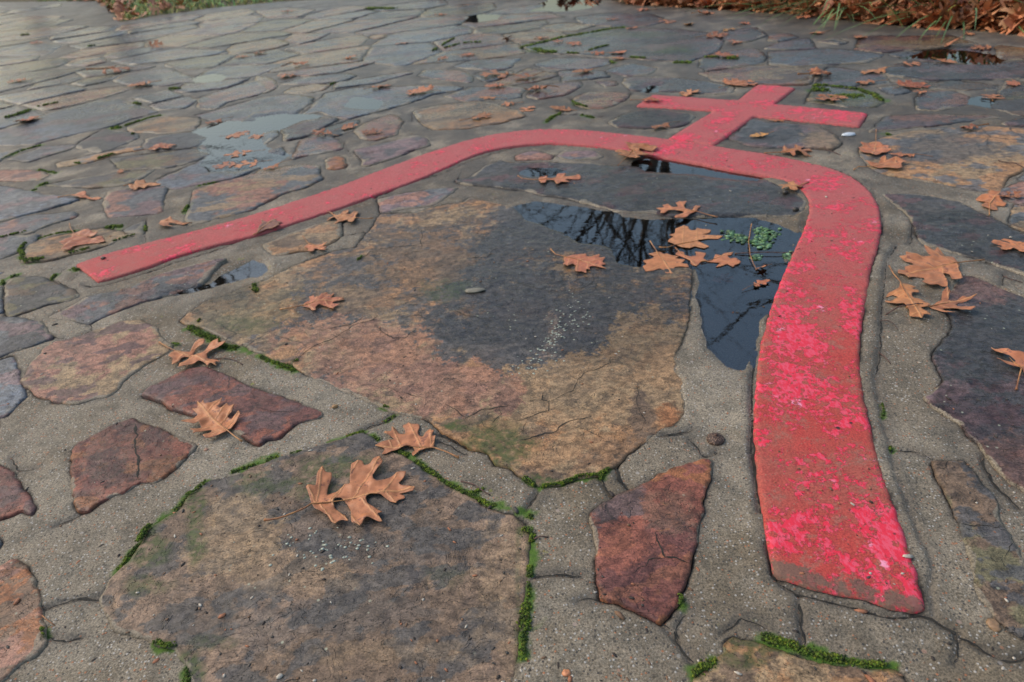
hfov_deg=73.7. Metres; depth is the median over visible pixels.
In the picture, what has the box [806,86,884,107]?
flagstone
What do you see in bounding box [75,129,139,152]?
flagstone
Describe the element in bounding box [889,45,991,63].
puddle
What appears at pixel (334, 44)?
flagstone
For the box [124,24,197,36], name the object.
flagstone
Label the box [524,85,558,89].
oak leaf
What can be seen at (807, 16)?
oak leaf
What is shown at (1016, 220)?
flagstone
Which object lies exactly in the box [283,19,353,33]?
flagstone
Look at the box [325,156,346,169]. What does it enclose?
flagstone
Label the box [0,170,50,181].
flagstone
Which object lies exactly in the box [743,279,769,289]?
oak leaf
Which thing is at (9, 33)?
flagstone
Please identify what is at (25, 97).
flagstone
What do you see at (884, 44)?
flagstone
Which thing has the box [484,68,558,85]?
flagstone
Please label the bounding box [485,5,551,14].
flagstone
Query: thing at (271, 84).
flagstone
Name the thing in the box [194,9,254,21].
flagstone
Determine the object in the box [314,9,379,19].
flagstone
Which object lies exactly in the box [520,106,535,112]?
oak leaf
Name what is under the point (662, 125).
oak leaf
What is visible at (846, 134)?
pebble
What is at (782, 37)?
flagstone
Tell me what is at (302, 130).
flagstone
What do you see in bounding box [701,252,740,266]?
oak leaf
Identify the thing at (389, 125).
flagstone
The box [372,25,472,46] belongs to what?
flagstone
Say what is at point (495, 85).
oak leaf
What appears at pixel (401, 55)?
flagstone
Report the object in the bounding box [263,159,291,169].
oak leaf
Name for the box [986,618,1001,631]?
pebble
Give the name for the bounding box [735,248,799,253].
twig
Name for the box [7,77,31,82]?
oak leaf
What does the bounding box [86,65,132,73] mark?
oak leaf
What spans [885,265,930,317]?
oak leaf
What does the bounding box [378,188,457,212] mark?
flagstone
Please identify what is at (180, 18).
flagstone
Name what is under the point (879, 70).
oak leaf
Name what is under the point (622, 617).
loose grit
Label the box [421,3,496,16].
flagstone
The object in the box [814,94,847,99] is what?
oak leaf
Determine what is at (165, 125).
flagstone
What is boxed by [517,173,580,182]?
oak leaf
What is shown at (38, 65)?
flagstone
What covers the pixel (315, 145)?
flagstone
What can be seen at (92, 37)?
flagstone
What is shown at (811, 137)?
flagstone
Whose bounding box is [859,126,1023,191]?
flagstone
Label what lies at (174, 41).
flagstone
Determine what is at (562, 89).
flagstone
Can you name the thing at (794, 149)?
oak leaf
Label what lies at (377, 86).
oak leaf
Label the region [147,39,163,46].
oak leaf
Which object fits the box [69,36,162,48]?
flagstone
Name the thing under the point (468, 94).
flagstone
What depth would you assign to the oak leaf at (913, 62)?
2.18 m
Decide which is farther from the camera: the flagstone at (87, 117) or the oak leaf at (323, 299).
the flagstone at (87, 117)
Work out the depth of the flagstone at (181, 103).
2.60 m
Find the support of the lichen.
on the flagstone at (444, 270)
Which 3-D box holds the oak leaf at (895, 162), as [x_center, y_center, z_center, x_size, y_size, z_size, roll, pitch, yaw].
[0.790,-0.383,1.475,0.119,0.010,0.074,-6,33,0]
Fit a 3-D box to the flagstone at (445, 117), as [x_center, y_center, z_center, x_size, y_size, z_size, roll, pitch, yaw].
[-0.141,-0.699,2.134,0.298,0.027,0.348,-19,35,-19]
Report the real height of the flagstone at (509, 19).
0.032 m
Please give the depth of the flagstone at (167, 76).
3.11 m
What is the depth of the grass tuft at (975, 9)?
2.63 m
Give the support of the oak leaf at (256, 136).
on the puddle
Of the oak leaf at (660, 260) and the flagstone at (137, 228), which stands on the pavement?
the flagstone at (137, 228)
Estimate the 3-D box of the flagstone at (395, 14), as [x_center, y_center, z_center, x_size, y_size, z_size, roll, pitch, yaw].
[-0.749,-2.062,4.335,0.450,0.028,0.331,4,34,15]
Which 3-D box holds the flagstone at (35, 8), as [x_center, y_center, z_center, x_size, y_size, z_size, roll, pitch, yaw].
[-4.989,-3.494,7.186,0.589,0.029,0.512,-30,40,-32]
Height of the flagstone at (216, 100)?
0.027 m
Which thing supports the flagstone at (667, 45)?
on the pavement
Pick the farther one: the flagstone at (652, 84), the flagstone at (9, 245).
the flagstone at (652, 84)
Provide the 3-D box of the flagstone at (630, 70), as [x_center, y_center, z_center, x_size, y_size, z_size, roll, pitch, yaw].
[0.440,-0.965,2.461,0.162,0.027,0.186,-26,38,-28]
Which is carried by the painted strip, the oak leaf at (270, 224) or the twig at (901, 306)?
the oak leaf at (270, 224)
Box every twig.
[212,356,242,364]
[460,480,489,494]
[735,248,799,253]
[748,223,756,269]
[886,303,922,314]
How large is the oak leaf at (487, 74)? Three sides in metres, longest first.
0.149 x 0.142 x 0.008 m
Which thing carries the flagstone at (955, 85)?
on the pavement
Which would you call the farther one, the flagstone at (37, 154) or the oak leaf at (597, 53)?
the oak leaf at (597, 53)
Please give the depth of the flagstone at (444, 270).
1.05 m
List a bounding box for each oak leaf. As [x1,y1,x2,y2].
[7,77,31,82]
[13,116,41,121]
[58,191,100,199]
[59,223,104,248]
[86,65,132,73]
[123,179,159,189]
[128,80,160,86]
[133,143,175,151]
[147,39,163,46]
[158,216,191,225]
[159,338,225,366]
[181,398,242,441]
[206,116,233,123]
[213,161,241,168]
[224,150,257,156]
[225,131,249,137]
[235,159,268,167]
[248,132,280,139]
[253,219,280,234]
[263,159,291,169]
[264,456,414,524]
[277,73,301,77]
[280,292,343,309]
[281,61,308,66]
[302,235,326,250]
[312,128,338,135]
[327,210,372,223]
[335,122,357,129]
[361,128,384,134]
[364,84,389,88]
[375,422,458,458]
[406,84,440,94]
[460,112,490,120]
[479,69,518,77]
[479,96,506,98]
[484,83,512,86]
[502,101,520,105]
[515,71,544,79]
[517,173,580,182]
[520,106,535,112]
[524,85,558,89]
[550,106,571,110]
[550,248,605,272]
[566,41,580,44]
[572,67,598,71]
[585,51,603,54]
[615,142,656,165]
[630,97,661,100]
[643,240,688,273]
[651,121,678,128]
[657,201,717,217]
[659,225,722,247]
[675,247,705,265]
[679,89,700,95]
[693,10,714,13]
[695,31,727,37]
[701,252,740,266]
[707,51,738,56]
[718,78,757,87]
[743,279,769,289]
[750,131,773,136]
[764,144,812,155]
[781,181,808,189]
[796,15,817,17]
[798,67,831,74]
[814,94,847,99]
[853,155,906,169]
[856,79,887,83]
[859,129,891,154]
[861,65,905,73]
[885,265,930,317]
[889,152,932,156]
[893,79,930,88]
[895,61,919,65]
[898,245,984,286]
[905,287,975,311]
[931,57,956,62]
[960,123,988,128]
[972,45,1000,49]
[976,190,1005,215]
[983,94,1003,100]
[991,239,1023,251]
[991,347,1023,389]
[1000,191,1021,197]
[1006,80,1023,85]
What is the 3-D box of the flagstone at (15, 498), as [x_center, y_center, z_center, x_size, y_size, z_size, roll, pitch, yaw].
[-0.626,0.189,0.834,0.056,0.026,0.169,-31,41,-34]
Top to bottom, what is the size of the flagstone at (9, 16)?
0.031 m
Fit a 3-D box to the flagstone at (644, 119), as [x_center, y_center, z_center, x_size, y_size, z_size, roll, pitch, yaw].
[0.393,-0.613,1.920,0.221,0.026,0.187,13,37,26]
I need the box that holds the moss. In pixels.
[0,6,892,681]
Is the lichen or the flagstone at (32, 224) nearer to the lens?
the lichen
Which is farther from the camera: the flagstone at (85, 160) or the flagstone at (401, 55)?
the flagstone at (401, 55)
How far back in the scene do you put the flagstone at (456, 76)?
2.63 m
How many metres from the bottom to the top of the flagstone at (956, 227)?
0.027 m
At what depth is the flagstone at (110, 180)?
1.85 m
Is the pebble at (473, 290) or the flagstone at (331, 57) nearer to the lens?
the pebble at (473, 290)
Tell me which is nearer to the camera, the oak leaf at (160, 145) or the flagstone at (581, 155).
the flagstone at (581, 155)
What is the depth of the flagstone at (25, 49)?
4.35 m
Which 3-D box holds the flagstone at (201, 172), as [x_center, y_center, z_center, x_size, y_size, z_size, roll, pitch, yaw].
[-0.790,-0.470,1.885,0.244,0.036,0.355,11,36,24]
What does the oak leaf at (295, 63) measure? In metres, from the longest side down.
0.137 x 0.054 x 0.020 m
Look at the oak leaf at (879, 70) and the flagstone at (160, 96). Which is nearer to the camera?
the oak leaf at (879, 70)
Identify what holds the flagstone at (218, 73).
on the pavement
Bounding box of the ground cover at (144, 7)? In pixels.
[37,0,282,20]
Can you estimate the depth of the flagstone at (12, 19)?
6.28 m
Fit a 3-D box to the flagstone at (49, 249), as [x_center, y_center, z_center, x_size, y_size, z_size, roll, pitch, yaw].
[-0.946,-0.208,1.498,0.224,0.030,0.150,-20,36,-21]
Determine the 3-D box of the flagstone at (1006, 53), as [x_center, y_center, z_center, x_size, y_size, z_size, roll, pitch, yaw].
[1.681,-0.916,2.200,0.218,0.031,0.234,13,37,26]
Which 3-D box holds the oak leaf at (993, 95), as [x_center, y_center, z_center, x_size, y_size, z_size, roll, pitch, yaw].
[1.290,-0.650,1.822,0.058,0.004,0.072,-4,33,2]
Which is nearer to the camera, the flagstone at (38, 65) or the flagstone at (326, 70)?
the flagstone at (326, 70)
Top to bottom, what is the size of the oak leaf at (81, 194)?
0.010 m
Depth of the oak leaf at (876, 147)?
1.56 m
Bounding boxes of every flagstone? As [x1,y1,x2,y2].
[0,14,23,18]
[0,15,48,22]
[0,16,63,27]
[0,19,73,31]
[0,25,88,41]
[0,26,56,36]
[0,37,47,46]
[0,43,64,56]
[0,55,39,65]
[0,58,66,75]
[0,68,85,92]
[0,84,86,104]
[0,99,158,145]
[0,101,14,108]
[0,106,44,128]
[0,148,21,161]
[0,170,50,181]
[0,186,79,221]
[0,211,77,237]
[0,234,39,259]
[0,287,4,313]
[0,316,53,357]
[0,357,27,418]
[0,465,36,520]
[0,559,47,681]
[4,276,79,316]
[7,3,61,12]
[8,144,75,162]
[19,319,173,404]
[21,228,133,263]
[23,86,136,110]
[26,76,82,89]
[45,169,154,188]
[49,26,118,39]
[49,258,227,324]
[52,30,127,42]
[56,145,142,167]
[59,41,144,57]
[65,56,106,66]
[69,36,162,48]
[70,418,197,514]
[71,74,119,86]
[75,65,155,77]
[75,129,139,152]
[99,433,530,681]
[102,186,167,217]
[103,47,163,57]
[110,148,212,170]
[111,48,226,64]
[113,68,195,86]
[115,23,163,30]
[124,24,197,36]
[124,221,145,234]
[127,21,201,33]
[127,116,200,133]
[132,89,183,103]
[142,132,220,151]
[142,366,322,446]
[144,14,205,23]
[144,35,220,47]
[149,97,196,110]
[155,147,285,189]
[164,54,235,69]
[168,23,258,35]
[173,78,249,92]
[180,198,691,486]
[184,164,322,226]
[185,31,291,48]
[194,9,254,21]
[196,63,291,81]
[196,81,266,109]
[196,94,314,124]
[198,15,262,27]
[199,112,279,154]
[221,49,300,65]
[226,39,288,53]
[240,19,313,32]
[254,76,277,93]
[256,8,315,17]
[263,221,342,255]
[267,45,371,72]
[278,59,383,76]
[280,117,337,141]
[281,73,356,84]
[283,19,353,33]
[283,84,330,93]
[284,33,330,44]
[284,35,369,53]
[291,136,343,159]
[302,6,372,18]
[302,85,463,119]
[311,16,417,32]
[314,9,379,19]
[319,120,359,137]
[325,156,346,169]
[333,72,412,89]
[354,115,403,140]
[354,135,430,166]
[355,9,425,20]
[356,16,468,34]
[363,43,441,65]
[369,35,386,38]
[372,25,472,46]
[373,0,447,11]
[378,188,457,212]
[411,43,526,64]
[413,101,525,130]
[418,69,473,82]
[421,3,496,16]
[434,33,512,50]
[444,86,526,101]
[454,58,521,70]
[456,160,806,219]
[462,13,564,27]
[473,20,548,34]
[473,70,513,81]
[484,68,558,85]
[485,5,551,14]
[503,32,566,43]
[515,151,553,160]
[523,28,724,61]
[526,81,582,99]
[535,58,610,70]
[541,23,594,31]
[557,150,603,160]
[558,70,610,82]
[573,92,630,109]
[575,13,668,27]
[589,458,711,625]
[596,81,618,86]
[606,63,656,76]
[608,109,695,129]
[622,77,735,94]
[693,637,904,681]
[698,66,818,85]
[699,48,767,71]
[721,27,766,42]
[729,119,841,150]
[764,38,817,49]
[767,48,883,66]
[768,33,798,41]
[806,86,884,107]
[816,67,892,87]
[817,38,848,44]
[854,35,978,53]
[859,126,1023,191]
[869,114,1000,132]
[877,85,911,95]
[881,61,1023,80]
[882,194,1023,275]
[914,80,998,90]
[915,90,971,111]
[923,276,1023,491]
[931,460,1023,639]
[988,79,1023,116]
[994,45,1023,60]
[998,182,1023,205]
[1001,119,1023,126]
[1008,204,1023,231]
[1017,174,1023,181]
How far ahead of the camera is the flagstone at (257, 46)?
3.65 m
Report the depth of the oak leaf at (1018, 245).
1.12 m
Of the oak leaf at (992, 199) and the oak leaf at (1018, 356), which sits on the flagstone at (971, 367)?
the oak leaf at (1018, 356)
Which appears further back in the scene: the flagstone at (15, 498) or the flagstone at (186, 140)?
the flagstone at (186, 140)
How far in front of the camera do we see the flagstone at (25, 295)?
1.27 m
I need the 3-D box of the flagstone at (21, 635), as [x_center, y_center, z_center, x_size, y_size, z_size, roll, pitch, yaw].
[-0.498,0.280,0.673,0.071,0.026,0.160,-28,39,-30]
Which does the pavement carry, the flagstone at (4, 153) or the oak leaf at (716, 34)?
the flagstone at (4, 153)
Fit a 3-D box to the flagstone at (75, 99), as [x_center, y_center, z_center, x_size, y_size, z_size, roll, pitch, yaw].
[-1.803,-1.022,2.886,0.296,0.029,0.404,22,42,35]
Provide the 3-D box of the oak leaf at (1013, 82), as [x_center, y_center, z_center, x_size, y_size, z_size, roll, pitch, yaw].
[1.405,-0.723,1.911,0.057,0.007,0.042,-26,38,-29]
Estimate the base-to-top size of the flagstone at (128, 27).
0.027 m
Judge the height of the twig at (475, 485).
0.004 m
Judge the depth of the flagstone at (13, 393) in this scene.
1.02 m
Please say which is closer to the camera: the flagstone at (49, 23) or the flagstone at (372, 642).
the flagstone at (372, 642)
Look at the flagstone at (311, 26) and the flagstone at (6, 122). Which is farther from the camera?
the flagstone at (311, 26)
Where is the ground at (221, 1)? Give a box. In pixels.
[0,0,1018,32]
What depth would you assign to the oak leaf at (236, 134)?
2.15 m
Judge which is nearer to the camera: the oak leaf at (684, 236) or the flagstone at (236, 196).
the oak leaf at (684, 236)
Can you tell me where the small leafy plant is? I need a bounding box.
[720,226,792,263]
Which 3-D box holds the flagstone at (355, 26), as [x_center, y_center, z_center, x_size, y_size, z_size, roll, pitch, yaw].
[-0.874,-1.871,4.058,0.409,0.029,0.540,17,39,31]
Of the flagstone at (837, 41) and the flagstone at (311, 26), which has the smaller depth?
the flagstone at (837, 41)
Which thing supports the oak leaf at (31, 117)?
on the flagstone at (6, 122)
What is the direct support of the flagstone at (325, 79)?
on the pavement
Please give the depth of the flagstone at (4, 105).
2.85 m
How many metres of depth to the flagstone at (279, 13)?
4.89 m
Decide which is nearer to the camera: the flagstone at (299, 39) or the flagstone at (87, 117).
the flagstone at (87, 117)
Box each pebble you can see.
[465,288,485,292]
[562,669,570,676]
[841,132,855,136]
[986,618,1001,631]
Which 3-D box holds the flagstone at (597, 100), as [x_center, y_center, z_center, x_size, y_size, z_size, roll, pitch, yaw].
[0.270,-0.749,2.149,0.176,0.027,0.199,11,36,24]
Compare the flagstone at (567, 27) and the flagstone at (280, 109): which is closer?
the flagstone at (280, 109)
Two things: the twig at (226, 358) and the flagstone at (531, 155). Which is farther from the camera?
the flagstone at (531, 155)
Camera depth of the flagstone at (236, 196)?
1.68 m
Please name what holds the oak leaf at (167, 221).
on the pavement
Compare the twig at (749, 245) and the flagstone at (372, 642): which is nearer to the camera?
the flagstone at (372, 642)
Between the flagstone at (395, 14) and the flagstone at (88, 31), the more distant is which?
the flagstone at (88, 31)
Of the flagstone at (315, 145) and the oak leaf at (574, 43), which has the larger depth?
the oak leaf at (574, 43)
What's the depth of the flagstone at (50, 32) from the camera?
5.06 m
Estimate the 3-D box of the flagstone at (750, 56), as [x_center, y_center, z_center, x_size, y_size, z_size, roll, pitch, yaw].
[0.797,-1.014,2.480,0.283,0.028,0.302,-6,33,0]
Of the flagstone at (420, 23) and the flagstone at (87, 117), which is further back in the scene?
the flagstone at (420, 23)
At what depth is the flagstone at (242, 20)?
4.72 m
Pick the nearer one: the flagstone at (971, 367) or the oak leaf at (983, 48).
the flagstone at (971, 367)
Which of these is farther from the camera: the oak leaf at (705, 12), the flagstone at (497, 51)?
the oak leaf at (705, 12)
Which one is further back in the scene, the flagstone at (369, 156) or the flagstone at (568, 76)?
the flagstone at (568, 76)
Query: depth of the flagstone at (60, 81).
3.22 m
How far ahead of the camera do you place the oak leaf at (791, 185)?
1.41 m
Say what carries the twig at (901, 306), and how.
on the oak leaf at (903, 292)
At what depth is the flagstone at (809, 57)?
2.37 m
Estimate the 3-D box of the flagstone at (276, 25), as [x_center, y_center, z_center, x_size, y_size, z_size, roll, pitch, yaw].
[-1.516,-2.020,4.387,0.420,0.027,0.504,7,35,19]
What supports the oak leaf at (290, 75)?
on the flagstone at (326, 70)
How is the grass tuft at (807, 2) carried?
on the ground at (221, 1)
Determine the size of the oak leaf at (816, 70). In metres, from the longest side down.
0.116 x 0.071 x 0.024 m
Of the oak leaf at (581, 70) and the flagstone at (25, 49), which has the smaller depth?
the oak leaf at (581, 70)
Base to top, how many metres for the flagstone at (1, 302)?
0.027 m
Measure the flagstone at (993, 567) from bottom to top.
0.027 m
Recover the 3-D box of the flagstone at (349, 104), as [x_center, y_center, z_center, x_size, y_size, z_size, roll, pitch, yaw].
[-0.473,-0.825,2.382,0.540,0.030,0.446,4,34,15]
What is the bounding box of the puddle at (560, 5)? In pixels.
[530,0,603,11]
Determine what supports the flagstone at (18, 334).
on the pavement
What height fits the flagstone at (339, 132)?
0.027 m
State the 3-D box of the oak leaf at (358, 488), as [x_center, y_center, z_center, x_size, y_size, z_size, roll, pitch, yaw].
[-0.190,0.170,0.765,0.163,0.011,0.106,-6,33,0]
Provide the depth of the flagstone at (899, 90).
1.96 m
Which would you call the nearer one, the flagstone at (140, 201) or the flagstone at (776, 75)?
the flagstone at (140, 201)
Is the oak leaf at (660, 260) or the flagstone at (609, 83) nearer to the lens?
the oak leaf at (660, 260)
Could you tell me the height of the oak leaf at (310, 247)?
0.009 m
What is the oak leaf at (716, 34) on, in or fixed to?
on the flagstone at (667, 45)
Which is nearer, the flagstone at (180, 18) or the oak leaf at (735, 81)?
the oak leaf at (735, 81)
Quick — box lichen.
[233,290,590,570]
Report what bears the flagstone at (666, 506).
on the pavement
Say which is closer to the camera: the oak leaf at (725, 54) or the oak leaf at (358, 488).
the oak leaf at (358, 488)
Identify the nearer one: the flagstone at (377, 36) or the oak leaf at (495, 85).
the oak leaf at (495, 85)
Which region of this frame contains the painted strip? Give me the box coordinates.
[76,129,924,613]
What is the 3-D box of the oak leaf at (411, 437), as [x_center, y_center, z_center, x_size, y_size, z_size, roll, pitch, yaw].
[-0.110,0.120,0.839,0.108,0.007,0.063,1,33,11]
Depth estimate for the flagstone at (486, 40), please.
3.22 m
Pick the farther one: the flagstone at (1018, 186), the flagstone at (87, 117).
the flagstone at (87, 117)
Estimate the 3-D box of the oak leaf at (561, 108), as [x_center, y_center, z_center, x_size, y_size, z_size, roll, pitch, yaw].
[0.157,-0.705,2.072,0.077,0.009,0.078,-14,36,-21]
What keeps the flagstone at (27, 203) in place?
on the pavement
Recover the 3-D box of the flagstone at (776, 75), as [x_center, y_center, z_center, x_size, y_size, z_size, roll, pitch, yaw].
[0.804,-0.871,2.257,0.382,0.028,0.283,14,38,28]
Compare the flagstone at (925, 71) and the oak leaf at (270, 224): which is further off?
the flagstone at (925, 71)
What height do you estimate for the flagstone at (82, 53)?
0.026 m
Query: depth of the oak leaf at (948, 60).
2.17 m
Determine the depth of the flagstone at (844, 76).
2.11 m
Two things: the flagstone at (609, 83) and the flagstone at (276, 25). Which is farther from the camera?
the flagstone at (276, 25)
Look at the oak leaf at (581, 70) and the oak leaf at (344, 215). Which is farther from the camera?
the oak leaf at (581, 70)
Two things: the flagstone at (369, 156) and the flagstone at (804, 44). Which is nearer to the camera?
the flagstone at (369, 156)
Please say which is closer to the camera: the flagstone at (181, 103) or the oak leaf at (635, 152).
the oak leaf at (635, 152)
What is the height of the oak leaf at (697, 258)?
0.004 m
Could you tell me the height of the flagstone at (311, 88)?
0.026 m
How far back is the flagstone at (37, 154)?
2.15 m
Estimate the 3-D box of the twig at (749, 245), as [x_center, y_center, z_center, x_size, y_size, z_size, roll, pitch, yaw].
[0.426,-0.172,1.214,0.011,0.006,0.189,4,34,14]
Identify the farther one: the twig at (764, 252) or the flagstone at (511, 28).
the flagstone at (511, 28)
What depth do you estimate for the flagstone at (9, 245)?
1.51 m
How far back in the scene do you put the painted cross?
1.86 m
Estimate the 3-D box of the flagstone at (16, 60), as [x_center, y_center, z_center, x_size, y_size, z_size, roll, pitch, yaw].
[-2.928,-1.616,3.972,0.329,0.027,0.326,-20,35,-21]
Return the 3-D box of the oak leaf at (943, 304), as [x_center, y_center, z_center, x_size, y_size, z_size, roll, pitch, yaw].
[0.633,-0.053,0.989,0.104,0.010,0.059,-19,35,-20]
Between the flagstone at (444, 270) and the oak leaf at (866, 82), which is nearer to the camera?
the flagstone at (444, 270)
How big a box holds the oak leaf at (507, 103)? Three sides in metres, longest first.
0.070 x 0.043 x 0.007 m
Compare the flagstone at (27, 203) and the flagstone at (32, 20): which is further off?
the flagstone at (32, 20)
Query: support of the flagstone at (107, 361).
on the pavement
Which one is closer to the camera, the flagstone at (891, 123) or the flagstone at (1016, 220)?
the flagstone at (1016, 220)
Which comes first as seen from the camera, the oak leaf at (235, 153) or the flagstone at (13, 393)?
the flagstone at (13, 393)
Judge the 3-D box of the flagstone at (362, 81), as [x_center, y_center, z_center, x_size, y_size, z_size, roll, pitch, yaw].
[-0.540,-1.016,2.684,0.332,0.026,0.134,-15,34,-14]
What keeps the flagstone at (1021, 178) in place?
on the pavement
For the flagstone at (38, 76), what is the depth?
3.39 m
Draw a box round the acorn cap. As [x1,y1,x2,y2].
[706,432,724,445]
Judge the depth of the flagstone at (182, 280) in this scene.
1.25 m
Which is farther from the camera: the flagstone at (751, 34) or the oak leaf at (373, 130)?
the flagstone at (751, 34)
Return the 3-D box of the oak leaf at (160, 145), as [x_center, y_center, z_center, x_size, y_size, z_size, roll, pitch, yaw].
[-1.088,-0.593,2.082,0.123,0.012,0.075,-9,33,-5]
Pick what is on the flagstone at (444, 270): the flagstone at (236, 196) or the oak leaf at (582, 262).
the oak leaf at (582, 262)
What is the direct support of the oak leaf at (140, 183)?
on the pavement
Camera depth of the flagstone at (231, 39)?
3.95 m
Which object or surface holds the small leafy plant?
in the puddle
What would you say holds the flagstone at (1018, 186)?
on the pavement
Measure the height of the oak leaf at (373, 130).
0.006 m
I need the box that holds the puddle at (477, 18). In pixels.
[464,14,499,22]
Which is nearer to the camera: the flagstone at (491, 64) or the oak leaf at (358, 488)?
the oak leaf at (358, 488)
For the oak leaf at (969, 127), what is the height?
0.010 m
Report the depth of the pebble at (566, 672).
0.57 m
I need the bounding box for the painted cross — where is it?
[637,85,866,145]
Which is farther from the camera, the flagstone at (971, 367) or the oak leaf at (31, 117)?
the oak leaf at (31, 117)
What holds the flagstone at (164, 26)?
on the pavement
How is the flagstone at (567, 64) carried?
on the pavement
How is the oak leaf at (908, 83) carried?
on the flagstone at (955, 85)
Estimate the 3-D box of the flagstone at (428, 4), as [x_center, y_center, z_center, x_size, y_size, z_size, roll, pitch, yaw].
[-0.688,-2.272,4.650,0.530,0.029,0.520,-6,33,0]
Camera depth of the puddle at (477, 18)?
3.88 m
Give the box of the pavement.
[0,0,1023,681]
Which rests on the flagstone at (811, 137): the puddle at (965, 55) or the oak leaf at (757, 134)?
the oak leaf at (757, 134)
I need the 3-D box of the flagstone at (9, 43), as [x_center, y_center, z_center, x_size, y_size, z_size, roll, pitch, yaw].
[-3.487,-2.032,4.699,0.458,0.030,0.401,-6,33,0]
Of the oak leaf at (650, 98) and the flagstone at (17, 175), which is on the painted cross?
the oak leaf at (650, 98)
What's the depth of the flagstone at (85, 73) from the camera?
3.37 m
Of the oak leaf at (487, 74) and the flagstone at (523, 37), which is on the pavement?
the flagstone at (523, 37)
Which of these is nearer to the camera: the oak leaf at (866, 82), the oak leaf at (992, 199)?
the oak leaf at (992, 199)
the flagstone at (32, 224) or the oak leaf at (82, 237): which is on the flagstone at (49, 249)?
the oak leaf at (82, 237)
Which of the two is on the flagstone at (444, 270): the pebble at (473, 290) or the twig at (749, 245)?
the pebble at (473, 290)
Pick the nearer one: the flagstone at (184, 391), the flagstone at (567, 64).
the flagstone at (184, 391)
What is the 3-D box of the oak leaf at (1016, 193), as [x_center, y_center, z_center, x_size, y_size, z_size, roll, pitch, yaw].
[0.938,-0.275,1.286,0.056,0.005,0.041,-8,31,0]
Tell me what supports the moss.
on the pavement
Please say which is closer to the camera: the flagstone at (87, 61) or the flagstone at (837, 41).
the flagstone at (837, 41)
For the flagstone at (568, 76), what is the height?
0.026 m
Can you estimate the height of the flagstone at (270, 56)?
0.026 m
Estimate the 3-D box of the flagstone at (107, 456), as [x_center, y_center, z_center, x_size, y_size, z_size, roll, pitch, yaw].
[-0.481,0.149,0.871,0.144,0.026,0.162,-24,37,-26]
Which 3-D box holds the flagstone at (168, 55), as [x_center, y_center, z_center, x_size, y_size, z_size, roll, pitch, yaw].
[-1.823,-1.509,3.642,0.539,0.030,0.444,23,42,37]
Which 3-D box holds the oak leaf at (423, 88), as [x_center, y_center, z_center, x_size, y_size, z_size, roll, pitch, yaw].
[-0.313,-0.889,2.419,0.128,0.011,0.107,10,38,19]
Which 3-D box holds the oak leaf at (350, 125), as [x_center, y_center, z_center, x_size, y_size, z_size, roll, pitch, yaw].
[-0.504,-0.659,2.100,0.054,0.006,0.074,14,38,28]
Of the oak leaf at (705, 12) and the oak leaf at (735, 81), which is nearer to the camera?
the oak leaf at (735, 81)
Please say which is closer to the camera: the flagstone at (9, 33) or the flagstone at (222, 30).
the flagstone at (222, 30)
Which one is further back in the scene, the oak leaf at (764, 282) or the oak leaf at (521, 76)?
the oak leaf at (521, 76)
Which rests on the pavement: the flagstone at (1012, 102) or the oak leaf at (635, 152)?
the flagstone at (1012, 102)
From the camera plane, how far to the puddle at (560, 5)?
4.03 m
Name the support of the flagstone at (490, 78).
on the pavement
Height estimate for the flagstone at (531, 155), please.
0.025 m
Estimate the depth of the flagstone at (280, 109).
2.42 m
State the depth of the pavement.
0.88 m
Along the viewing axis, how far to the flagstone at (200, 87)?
2.84 m
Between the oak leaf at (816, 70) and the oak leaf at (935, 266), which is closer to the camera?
the oak leaf at (935, 266)
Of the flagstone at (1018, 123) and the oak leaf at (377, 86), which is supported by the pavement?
the flagstone at (1018, 123)
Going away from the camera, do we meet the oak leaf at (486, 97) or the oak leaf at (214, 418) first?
the oak leaf at (214, 418)
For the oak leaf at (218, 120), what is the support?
on the flagstone at (280, 109)
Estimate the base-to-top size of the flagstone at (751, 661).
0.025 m
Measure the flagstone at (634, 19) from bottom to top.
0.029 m
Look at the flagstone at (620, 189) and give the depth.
1.48 m
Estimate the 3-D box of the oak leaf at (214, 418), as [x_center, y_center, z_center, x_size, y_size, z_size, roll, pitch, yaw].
[-0.387,0.105,0.894,0.064,0.010,0.125,-31,41,-34]
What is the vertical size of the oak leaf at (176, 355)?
0.011 m
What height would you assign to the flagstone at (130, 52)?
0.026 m
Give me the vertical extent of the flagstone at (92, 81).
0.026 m
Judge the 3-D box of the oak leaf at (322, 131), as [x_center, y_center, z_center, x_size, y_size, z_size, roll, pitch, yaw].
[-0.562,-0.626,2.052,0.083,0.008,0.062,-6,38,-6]
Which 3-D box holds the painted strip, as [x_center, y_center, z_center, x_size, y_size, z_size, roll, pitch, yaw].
[0.065,-0.220,1.367,1.520,0.036,1.177,18,39,31]
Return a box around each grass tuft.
[686,0,924,37]
[819,0,1023,42]
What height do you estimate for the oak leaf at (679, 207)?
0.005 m
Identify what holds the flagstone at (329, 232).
on the pavement
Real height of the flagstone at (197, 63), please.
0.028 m
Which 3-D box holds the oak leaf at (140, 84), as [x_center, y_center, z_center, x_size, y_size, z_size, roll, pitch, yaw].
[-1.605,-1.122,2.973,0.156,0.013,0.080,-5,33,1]
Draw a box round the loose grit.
[6,97,1020,681]
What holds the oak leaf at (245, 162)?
on the puddle
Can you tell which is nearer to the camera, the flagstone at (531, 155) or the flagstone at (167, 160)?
the flagstone at (531, 155)

